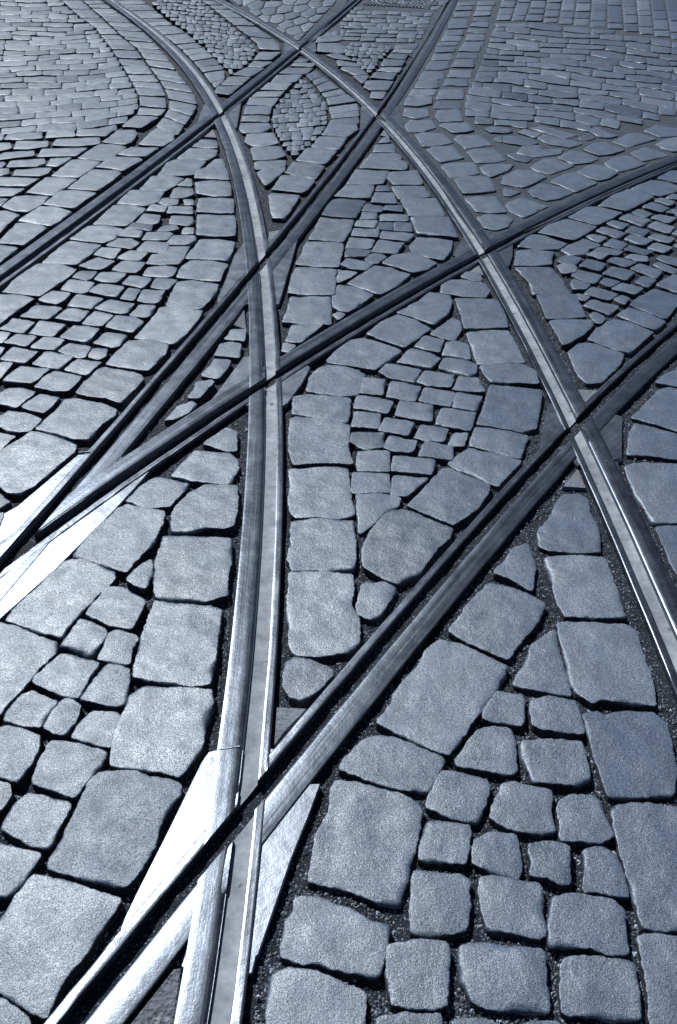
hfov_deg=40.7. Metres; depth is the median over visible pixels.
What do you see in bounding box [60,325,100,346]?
sett
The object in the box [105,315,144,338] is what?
sett
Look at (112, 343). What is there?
sett
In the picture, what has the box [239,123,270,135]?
sett
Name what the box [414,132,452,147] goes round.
sett
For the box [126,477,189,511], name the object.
sett
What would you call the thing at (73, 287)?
sett
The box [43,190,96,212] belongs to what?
sett
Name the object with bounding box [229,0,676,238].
joint mortar
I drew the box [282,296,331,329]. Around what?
sett
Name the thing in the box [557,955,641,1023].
sett
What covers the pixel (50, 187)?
sett
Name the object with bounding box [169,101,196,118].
sett
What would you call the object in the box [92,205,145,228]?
sett
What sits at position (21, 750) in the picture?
sett
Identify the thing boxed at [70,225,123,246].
sett
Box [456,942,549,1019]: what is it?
sett
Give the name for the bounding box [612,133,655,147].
sett
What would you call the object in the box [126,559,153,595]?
sett
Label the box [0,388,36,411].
sett
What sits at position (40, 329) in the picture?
sett
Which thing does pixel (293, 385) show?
rail crossing
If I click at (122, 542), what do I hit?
sett
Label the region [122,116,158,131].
sett
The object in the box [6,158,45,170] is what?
sett
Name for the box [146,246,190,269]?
sett
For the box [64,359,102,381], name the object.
sett
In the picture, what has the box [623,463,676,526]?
sett
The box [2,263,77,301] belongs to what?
sett
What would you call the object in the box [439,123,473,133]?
sett
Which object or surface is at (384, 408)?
sett
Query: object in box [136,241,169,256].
sett
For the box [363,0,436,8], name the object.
setts
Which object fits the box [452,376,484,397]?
sett
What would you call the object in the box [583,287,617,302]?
sett
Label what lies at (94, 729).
sett
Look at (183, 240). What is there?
sett
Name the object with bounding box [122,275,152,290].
sett
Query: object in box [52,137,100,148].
sett
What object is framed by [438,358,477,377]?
sett
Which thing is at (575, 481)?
concrete infill
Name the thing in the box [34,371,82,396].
sett
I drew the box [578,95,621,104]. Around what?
sett
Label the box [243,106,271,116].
sett
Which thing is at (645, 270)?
sett
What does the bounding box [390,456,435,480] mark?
sett
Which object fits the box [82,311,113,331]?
sett
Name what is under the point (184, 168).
sett
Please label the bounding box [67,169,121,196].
sett
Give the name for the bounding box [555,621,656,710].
sett
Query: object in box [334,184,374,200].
sett
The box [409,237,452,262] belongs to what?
sett
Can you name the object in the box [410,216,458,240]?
sett
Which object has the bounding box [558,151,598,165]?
sett
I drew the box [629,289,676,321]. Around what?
sett
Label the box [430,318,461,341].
sett
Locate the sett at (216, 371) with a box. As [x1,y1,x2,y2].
[201,358,230,383]
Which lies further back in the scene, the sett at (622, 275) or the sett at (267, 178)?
the sett at (267, 178)
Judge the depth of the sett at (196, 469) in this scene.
2.79 m
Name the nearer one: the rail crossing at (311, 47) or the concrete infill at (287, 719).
the concrete infill at (287, 719)
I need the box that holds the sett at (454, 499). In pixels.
[407,467,490,529]
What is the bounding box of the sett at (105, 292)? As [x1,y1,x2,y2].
[88,284,124,301]
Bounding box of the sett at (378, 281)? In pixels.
[347,266,410,297]
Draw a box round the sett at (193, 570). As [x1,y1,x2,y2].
[153,536,233,606]
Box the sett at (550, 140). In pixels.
[537,134,582,148]
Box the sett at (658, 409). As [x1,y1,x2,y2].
[630,387,676,433]
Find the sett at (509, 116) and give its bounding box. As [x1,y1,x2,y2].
[490,112,533,121]
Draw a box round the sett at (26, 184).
[0,177,39,190]
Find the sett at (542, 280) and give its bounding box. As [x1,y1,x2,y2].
[514,267,570,297]
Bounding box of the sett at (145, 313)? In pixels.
[129,304,156,323]
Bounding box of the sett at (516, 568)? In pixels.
[493,543,536,594]
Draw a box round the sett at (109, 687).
[80,664,132,712]
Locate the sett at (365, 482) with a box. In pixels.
[350,472,390,497]
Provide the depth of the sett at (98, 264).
4.01 m
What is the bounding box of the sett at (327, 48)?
[317,43,346,54]
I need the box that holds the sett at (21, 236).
[0,223,48,250]
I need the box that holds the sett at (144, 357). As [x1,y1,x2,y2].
[106,339,169,375]
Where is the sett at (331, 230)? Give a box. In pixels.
[309,217,354,244]
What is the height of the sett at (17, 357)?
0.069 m
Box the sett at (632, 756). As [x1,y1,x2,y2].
[582,711,676,802]
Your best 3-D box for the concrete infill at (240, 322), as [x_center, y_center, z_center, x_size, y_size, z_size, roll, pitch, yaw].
[-0.392,-0.745,3.618,0.048,0.038,0.174,-4,38,-6]
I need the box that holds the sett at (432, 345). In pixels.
[413,336,444,356]
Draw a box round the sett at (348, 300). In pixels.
[331,285,373,315]
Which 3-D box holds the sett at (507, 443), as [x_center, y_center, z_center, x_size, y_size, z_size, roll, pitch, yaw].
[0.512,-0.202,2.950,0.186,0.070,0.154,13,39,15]
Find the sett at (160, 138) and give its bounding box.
[138,128,175,150]
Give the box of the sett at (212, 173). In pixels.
[194,167,229,182]
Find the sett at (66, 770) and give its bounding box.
[31,740,108,805]
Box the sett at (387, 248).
[371,240,403,256]
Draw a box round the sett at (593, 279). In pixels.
[570,270,602,286]
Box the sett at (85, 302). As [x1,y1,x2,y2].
[67,294,103,312]
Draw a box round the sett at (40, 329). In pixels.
[28,321,66,340]
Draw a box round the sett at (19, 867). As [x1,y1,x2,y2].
[0,842,43,905]
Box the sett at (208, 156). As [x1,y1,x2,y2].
[177,148,217,164]
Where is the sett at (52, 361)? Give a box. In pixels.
[32,352,74,372]
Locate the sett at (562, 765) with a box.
[517,738,590,791]
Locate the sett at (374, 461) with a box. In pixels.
[355,450,390,473]
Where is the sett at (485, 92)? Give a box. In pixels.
[468,87,501,97]
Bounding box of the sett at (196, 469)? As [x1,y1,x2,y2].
[171,450,239,487]
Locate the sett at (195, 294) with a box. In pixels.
[166,280,219,311]
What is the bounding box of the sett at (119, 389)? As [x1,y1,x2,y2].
[76,367,144,409]
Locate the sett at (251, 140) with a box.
[244,133,278,148]
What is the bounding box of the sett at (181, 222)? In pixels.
[168,216,194,230]
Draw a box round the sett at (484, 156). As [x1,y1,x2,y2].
[466,148,505,163]
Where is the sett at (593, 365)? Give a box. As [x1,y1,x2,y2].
[567,343,624,387]
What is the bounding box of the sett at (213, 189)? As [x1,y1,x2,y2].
[194,180,232,198]
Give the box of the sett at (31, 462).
[0,431,78,500]
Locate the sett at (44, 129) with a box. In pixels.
[36,123,76,135]
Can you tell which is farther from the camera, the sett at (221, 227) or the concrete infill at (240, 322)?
the sett at (221, 227)
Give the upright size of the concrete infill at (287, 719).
0.038 m
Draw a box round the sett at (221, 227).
[196,214,236,240]
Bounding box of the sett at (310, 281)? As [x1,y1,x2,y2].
[287,267,337,297]
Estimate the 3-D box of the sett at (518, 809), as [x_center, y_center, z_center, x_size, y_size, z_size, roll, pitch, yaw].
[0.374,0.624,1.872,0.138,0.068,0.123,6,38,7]
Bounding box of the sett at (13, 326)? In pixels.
[0,318,35,336]
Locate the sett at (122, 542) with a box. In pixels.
[73,504,166,579]
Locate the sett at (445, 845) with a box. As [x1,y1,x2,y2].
[417,820,471,870]
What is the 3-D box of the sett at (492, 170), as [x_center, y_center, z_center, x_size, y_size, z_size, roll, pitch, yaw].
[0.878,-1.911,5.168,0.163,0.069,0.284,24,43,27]
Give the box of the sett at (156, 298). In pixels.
[137,289,165,308]
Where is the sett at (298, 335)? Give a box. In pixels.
[285,323,322,346]
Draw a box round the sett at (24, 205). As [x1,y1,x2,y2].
[2,195,49,215]
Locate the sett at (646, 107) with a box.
[622,99,657,113]
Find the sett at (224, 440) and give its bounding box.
[203,427,238,455]
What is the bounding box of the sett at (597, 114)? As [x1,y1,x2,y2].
[574,108,615,119]
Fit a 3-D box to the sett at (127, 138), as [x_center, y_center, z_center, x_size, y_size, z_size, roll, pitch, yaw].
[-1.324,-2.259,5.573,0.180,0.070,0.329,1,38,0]
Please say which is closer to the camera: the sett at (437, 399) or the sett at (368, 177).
the sett at (437, 399)
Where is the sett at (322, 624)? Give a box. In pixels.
[285,571,360,662]
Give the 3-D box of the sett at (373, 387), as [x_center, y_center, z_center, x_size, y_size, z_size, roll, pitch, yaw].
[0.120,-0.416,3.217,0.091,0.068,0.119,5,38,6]
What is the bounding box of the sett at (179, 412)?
[165,401,197,424]
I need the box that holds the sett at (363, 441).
[350,432,384,451]
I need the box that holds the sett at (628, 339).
[587,319,653,356]
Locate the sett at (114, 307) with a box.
[94,300,135,315]
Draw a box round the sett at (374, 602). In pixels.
[355,581,396,624]
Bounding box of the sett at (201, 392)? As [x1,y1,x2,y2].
[187,379,214,405]
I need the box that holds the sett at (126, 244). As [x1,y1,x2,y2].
[106,238,140,252]
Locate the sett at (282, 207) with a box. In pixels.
[268,193,299,221]
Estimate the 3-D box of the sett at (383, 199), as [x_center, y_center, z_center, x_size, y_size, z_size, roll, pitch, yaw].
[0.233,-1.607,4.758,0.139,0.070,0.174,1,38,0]
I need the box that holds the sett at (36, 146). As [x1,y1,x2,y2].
[13,141,49,152]
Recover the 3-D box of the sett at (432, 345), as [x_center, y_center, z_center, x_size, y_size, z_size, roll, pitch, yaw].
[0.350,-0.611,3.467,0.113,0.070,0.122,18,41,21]
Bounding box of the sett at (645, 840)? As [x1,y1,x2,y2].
[608,802,676,935]
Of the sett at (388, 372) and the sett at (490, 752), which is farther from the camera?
the sett at (388, 372)
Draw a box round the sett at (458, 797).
[424,770,490,828]
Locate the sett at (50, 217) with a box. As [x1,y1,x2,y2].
[18,206,72,229]
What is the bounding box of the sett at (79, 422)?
[35,398,117,445]
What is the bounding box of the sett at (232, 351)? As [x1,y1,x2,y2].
[214,342,241,362]
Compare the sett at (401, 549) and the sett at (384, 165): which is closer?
the sett at (401, 549)
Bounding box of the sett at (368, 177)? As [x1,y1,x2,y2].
[347,169,389,187]
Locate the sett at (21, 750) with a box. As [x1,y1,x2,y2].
[0,725,43,789]
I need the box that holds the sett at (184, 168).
[157,159,206,179]
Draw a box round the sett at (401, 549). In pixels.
[360,509,452,589]
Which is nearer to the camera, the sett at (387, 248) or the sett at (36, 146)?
the sett at (387, 248)
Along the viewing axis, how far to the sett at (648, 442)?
2.92 m
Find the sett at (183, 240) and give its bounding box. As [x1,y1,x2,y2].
[167,235,196,247]
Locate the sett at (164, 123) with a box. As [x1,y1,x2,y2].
[156,118,183,137]
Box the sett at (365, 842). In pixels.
[307,779,423,910]
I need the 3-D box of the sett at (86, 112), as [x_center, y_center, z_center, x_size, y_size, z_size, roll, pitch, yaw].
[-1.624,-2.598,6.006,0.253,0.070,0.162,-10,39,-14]
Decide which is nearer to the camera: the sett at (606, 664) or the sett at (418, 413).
the sett at (606, 664)
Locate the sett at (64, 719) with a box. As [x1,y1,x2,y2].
[43,698,82,740]
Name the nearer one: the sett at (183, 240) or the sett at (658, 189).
the sett at (183, 240)
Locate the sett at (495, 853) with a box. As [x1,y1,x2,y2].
[470,831,522,879]
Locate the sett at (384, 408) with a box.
[353,395,393,418]
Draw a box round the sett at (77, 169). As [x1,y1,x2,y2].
[51,159,100,179]
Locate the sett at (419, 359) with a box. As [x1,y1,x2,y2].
[396,348,440,370]
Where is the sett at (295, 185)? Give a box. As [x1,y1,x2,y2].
[272,175,314,196]
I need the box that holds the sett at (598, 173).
[577,165,617,181]
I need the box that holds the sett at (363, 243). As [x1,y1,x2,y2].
[346,237,374,249]
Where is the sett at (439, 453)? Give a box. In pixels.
[418,441,453,463]
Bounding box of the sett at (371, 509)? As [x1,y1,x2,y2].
[355,492,400,536]
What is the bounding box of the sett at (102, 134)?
[75,128,113,139]
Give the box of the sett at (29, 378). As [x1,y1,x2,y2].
[3,366,50,390]
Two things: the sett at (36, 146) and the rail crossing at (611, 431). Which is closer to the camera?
the rail crossing at (611, 431)
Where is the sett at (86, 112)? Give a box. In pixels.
[72,108,109,117]
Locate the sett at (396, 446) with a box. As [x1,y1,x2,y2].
[383,436,417,456]
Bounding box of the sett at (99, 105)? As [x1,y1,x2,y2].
[82,101,117,109]
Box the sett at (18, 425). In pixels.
[0,411,42,438]
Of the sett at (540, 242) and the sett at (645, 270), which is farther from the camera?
the sett at (540, 242)
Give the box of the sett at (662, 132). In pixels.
[643,125,676,137]
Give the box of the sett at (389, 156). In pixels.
[366,153,401,159]
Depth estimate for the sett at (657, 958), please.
1.59 m
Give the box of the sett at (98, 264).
[79,257,115,273]
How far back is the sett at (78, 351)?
3.38 m
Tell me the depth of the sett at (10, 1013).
1.52 m
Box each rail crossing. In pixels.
[0,451,151,622]
[121,746,320,1023]
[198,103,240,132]
[214,354,310,410]
[217,241,296,308]
[283,41,316,53]
[360,106,404,130]
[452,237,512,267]
[540,401,622,472]
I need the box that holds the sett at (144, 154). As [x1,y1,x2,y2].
[118,147,158,161]
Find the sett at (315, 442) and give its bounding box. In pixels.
[287,416,353,469]
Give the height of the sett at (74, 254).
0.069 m
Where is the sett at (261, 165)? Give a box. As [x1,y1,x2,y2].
[254,160,285,172]
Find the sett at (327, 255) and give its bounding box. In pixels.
[295,242,343,269]
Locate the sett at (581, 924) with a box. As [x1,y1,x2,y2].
[546,892,629,959]
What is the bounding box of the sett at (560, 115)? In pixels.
[536,109,574,120]
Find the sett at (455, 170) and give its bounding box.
[441,162,479,177]
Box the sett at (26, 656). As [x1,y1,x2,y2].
[0,622,59,724]
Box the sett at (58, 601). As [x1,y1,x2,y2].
[5,558,117,644]
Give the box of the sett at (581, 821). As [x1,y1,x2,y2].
[554,794,613,848]
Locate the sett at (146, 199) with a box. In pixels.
[116,190,164,209]
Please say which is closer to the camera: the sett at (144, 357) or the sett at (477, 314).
the sett at (144, 357)
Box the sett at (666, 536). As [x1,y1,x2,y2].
[655,525,676,579]
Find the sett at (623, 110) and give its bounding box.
[604,104,641,117]
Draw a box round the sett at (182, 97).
[165,89,196,105]
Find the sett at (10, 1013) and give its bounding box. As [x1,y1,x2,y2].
[0,998,31,1023]
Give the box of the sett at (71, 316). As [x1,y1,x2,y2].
[55,308,90,325]
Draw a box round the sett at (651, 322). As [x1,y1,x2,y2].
[616,308,665,333]
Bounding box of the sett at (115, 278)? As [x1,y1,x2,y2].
[94,272,126,285]
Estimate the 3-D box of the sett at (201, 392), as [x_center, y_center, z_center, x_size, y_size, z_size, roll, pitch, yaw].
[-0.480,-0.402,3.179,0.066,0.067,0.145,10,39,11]
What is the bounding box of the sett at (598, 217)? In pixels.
[568,206,621,227]
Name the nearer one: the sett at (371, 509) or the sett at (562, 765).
the sett at (562, 765)
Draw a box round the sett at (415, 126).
[405,120,435,132]
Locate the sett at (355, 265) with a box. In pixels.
[340,258,373,273]
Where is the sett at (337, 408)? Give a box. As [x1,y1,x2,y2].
[290,394,351,424]
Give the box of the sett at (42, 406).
[21,394,60,419]
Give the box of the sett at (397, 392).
[386,381,420,403]
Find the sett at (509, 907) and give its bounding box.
[476,875,546,943]
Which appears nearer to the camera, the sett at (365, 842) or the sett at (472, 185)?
the sett at (365, 842)
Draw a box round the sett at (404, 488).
[390,475,428,500]
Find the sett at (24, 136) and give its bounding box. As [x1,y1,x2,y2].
[4,132,43,143]
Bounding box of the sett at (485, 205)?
[464,196,506,213]
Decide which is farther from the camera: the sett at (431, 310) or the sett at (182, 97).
the sett at (182, 97)
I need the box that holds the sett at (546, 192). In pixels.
[527,184,573,201]
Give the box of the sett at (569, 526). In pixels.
[535,494,601,555]
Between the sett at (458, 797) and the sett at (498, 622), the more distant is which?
the sett at (498, 622)
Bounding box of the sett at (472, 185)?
[454,176,495,194]
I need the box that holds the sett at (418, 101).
[403,96,431,107]
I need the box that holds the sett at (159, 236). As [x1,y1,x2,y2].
[142,232,173,243]
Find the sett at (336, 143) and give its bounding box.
[311,136,346,153]
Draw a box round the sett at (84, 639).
[59,619,107,660]
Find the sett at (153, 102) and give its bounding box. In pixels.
[139,96,166,111]
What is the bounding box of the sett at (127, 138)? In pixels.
[103,130,137,147]
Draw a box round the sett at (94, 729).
[71,711,120,753]
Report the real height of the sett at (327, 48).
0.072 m
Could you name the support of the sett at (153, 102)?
on the ground
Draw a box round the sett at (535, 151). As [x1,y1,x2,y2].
[516,145,562,157]
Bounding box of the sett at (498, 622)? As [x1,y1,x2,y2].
[448,583,545,663]
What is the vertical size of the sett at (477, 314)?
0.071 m
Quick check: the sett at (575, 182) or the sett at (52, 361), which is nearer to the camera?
the sett at (52, 361)
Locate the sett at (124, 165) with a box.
[95,156,142,174]
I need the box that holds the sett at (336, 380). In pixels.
[306,365,365,400]
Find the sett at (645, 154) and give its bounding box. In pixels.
[629,147,669,161]
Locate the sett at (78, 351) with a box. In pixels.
[58,343,91,359]
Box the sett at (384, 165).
[359,159,407,171]
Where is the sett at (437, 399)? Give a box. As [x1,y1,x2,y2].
[418,387,454,408]
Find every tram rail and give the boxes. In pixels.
[0,0,362,292]
[0,0,456,600]
[0,155,676,577]
[44,320,676,1023]
[101,0,282,1023]
[210,0,676,703]
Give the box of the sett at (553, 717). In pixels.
[527,695,584,740]
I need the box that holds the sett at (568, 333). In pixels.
[548,319,593,349]
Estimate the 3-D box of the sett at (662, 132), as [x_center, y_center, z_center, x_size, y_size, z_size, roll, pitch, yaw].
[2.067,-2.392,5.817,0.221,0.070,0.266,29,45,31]
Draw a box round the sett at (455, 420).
[435,408,476,433]
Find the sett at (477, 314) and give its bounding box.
[454,298,508,333]
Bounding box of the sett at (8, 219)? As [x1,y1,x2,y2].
[0,210,20,236]
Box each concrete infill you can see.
[204,130,216,140]
[234,310,245,328]
[268,230,279,243]
[274,707,306,747]
[380,131,389,138]
[470,265,483,277]
[562,469,585,490]
[578,390,596,401]
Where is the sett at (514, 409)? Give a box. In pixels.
[476,385,542,434]
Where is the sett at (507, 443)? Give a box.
[468,427,528,459]
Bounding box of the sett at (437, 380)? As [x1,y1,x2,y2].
[416,370,454,390]
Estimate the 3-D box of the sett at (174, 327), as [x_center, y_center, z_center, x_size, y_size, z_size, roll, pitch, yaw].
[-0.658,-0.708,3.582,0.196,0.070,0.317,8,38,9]
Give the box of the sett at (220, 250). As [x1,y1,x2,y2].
[185,239,235,263]
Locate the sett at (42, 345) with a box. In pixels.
[30,337,65,355]
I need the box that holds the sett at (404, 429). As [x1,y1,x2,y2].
[378,417,414,438]
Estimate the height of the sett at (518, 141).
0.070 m
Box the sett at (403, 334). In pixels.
[366,314,430,352]
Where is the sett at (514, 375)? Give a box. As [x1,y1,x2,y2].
[478,363,539,388]
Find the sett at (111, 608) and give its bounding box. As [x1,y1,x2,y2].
[86,586,147,633]
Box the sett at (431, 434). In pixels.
[414,425,448,443]
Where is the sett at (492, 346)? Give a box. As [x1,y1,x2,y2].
[465,330,524,366]
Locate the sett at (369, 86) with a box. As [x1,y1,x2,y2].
[363,80,393,92]
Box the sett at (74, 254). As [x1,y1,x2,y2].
[42,241,101,269]
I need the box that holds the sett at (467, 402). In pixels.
[452,392,482,415]
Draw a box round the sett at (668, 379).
[654,369,676,388]
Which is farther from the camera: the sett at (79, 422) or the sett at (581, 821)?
the sett at (79, 422)
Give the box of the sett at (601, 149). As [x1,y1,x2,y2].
[583,142,624,156]
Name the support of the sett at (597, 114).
on the ground
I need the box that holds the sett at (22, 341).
[4,334,37,349]
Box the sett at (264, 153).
[250,146,286,163]
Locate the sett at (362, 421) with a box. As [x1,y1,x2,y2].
[350,411,380,431]
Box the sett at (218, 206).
[196,198,234,216]
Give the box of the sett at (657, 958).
[633,933,676,1023]
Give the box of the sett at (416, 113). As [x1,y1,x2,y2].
[403,108,429,119]
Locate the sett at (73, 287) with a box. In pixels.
[60,279,95,297]
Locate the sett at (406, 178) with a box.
[387,170,422,186]
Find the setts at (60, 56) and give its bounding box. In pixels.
[0,0,676,1023]
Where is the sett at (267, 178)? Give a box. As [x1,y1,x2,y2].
[257,167,285,188]
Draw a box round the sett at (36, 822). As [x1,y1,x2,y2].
[1,793,73,856]
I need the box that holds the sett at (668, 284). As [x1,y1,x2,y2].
[655,274,676,294]
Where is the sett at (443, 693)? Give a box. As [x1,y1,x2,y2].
[375,639,508,760]
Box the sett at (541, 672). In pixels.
[511,630,571,699]
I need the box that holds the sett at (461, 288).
[439,279,490,298]
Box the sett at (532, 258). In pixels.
[513,249,554,268]
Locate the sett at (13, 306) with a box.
[0,294,35,327]
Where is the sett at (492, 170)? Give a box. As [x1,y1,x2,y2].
[479,164,513,177]
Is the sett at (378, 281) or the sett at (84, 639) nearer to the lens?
the sett at (84, 639)
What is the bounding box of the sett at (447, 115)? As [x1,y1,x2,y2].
[434,109,462,122]
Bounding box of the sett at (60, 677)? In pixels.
[32,653,100,703]
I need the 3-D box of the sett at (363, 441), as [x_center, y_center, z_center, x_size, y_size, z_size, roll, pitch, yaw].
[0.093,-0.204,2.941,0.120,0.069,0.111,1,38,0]
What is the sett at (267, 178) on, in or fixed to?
on the ground
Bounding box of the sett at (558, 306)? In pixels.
[536,294,585,321]
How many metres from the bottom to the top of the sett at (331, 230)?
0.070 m
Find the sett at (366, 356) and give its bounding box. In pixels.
[326,338,401,374]
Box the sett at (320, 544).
[286,518,356,575]
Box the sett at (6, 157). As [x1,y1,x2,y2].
[0,151,35,163]
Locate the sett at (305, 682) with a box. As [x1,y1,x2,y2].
[281,657,333,707]
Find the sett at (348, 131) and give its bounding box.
[321,123,357,140]
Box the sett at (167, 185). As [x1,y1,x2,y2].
[139,176,183,195]
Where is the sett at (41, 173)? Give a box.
[12,168,52,179]
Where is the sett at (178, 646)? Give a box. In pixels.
[132,600,223,690]
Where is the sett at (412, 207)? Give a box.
[400,198,444,218]
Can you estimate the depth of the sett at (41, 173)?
5.00 m
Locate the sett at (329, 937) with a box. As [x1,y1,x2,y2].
[279,895,390,984]
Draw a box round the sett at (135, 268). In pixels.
[112,261,145,277]
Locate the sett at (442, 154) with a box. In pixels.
[426,146,463,162]
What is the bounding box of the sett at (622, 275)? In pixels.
[602,266,634,283]
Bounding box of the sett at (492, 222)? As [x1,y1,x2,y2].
[476,214,512,231]
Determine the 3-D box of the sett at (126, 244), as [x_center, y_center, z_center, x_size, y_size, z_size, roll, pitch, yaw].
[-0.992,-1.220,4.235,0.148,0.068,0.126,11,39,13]
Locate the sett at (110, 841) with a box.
[47,770,183,894]
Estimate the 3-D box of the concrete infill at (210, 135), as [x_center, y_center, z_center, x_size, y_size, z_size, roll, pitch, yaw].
[-0.785,-2.334,5.668,0.079,0.038,0.184,1,38,0]
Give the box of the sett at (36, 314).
[20,305,62,323]
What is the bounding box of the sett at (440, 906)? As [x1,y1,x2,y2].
[407,870,471,941]
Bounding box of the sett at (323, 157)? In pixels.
[296,148,336,166]
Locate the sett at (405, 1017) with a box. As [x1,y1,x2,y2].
[376,1011,442,1023]
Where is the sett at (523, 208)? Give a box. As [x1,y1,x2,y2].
[505,198,547,218]
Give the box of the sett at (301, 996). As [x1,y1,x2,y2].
[264,967,367,1023]
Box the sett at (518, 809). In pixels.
[488,781,555,840]
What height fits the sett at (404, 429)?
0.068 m
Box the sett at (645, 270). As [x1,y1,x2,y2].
[630,264,661,279]
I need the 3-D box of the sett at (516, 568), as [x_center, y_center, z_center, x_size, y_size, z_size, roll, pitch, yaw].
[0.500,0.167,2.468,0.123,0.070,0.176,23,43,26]
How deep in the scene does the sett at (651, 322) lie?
3.65 m
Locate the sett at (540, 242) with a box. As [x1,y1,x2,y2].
[517,234,566,251]
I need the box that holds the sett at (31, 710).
[3,690,58,734]
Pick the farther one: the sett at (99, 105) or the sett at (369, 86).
the sett at (369, 86)
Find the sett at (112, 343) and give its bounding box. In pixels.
[93,332,127,353]
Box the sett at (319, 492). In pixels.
[287,467,355,520]
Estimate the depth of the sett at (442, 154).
5.36 m
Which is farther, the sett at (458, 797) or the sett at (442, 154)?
the sett at (442, 154)
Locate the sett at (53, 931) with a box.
[0,874,123,1023]
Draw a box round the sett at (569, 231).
[537,219,596,243]
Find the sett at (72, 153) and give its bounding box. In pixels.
[36,148,87,159]
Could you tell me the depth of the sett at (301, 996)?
1.55 m
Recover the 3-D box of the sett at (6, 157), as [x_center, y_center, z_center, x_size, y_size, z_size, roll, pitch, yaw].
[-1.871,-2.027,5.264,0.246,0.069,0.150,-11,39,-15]
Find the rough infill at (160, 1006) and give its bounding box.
[131,968,181,1023]
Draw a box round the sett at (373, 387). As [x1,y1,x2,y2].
[359,377,385,398]
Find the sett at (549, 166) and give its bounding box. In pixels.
[529,159,573,174]
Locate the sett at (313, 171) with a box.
[285,162,324,180]
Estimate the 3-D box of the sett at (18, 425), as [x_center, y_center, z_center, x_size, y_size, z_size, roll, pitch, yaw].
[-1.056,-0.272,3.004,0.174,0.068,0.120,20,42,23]
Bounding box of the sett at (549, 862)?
[525,840,570,892]
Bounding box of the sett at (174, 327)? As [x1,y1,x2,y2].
[134,306,202,347]
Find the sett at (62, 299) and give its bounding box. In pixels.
[38,291,71,307]
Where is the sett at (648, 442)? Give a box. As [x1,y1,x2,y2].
[625,423,676,462]
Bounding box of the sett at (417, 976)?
[384,938,450,1014]
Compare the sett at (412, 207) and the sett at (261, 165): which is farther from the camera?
the sett at (261, 165)
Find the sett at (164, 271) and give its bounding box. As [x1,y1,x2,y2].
[143,265,177,280]
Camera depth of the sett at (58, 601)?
2.32 m
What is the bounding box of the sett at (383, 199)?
[370,192,396,206]
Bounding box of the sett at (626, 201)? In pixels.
[598,189,653,214]
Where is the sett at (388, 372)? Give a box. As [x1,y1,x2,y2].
[378,363,420,384]
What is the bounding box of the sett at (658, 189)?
[631,180,676,197]
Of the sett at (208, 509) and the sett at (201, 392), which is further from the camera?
the sett at (201, 392)
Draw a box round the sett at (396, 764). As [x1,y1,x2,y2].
[338,735,445,797]
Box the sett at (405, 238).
[379,231,414,244]
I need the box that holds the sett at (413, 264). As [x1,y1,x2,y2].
[382,252,436,276]
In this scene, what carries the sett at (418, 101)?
on the ground
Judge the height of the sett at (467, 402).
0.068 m
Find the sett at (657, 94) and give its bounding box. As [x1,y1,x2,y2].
[639,88,673,100]
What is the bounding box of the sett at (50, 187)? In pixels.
[27,177,77,197]
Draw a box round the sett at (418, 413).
[394,400,434,425]
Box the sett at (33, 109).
[19,105,56,113]
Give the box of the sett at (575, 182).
[550,172,597,192]
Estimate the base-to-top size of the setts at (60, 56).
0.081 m
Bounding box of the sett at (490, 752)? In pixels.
[453,726,518,780]
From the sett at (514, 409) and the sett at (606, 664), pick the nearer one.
the sett at (606, 664)
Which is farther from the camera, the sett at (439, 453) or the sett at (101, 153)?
the sett at (101, 153)
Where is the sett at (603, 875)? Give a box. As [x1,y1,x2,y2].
[579,846,628,903]
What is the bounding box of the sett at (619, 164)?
[604,155,645,172]
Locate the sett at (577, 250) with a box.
[560,243,589,257]
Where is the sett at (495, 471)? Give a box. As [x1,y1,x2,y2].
[447,448,521,490]
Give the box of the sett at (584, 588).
[543,555,626,622]
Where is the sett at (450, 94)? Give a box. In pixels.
[436,88,463,99]
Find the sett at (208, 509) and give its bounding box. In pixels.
[170,484,239,536]
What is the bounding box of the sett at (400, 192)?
[391,186,431,201]
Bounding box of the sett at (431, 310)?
[397,292,451,328]
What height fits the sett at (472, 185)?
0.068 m
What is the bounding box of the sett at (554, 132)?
[530,126,577,138]
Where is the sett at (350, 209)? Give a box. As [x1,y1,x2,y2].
[321,198,365,222]
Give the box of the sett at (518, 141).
[503,136,538,146]
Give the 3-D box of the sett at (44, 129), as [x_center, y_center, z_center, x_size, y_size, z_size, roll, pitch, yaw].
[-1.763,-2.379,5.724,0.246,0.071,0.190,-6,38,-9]
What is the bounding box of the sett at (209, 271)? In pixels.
[176,260,228,285]
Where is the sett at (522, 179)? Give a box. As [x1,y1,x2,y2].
[501,169,546,188]
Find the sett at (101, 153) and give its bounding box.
[78,144,126,162]
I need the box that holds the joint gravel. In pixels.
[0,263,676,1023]
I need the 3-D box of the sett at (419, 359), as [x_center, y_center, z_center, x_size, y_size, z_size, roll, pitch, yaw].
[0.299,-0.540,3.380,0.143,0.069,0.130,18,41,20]
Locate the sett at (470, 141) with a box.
[454,135,491,148]
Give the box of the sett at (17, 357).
[0,347,39,368]
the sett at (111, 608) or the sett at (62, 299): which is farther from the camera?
the sett at (62, 299)
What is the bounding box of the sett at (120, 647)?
[97,630,139,668]
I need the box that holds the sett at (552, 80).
[529,74,569,85]
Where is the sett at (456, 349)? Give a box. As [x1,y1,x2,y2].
[441,341,470,361]
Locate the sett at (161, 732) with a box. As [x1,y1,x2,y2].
[109,686,215,783]
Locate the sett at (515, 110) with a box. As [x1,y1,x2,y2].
[491,104,535,115]
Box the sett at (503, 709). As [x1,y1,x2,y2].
[481,691,525,731]
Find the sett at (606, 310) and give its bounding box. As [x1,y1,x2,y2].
[582,299,618,317]

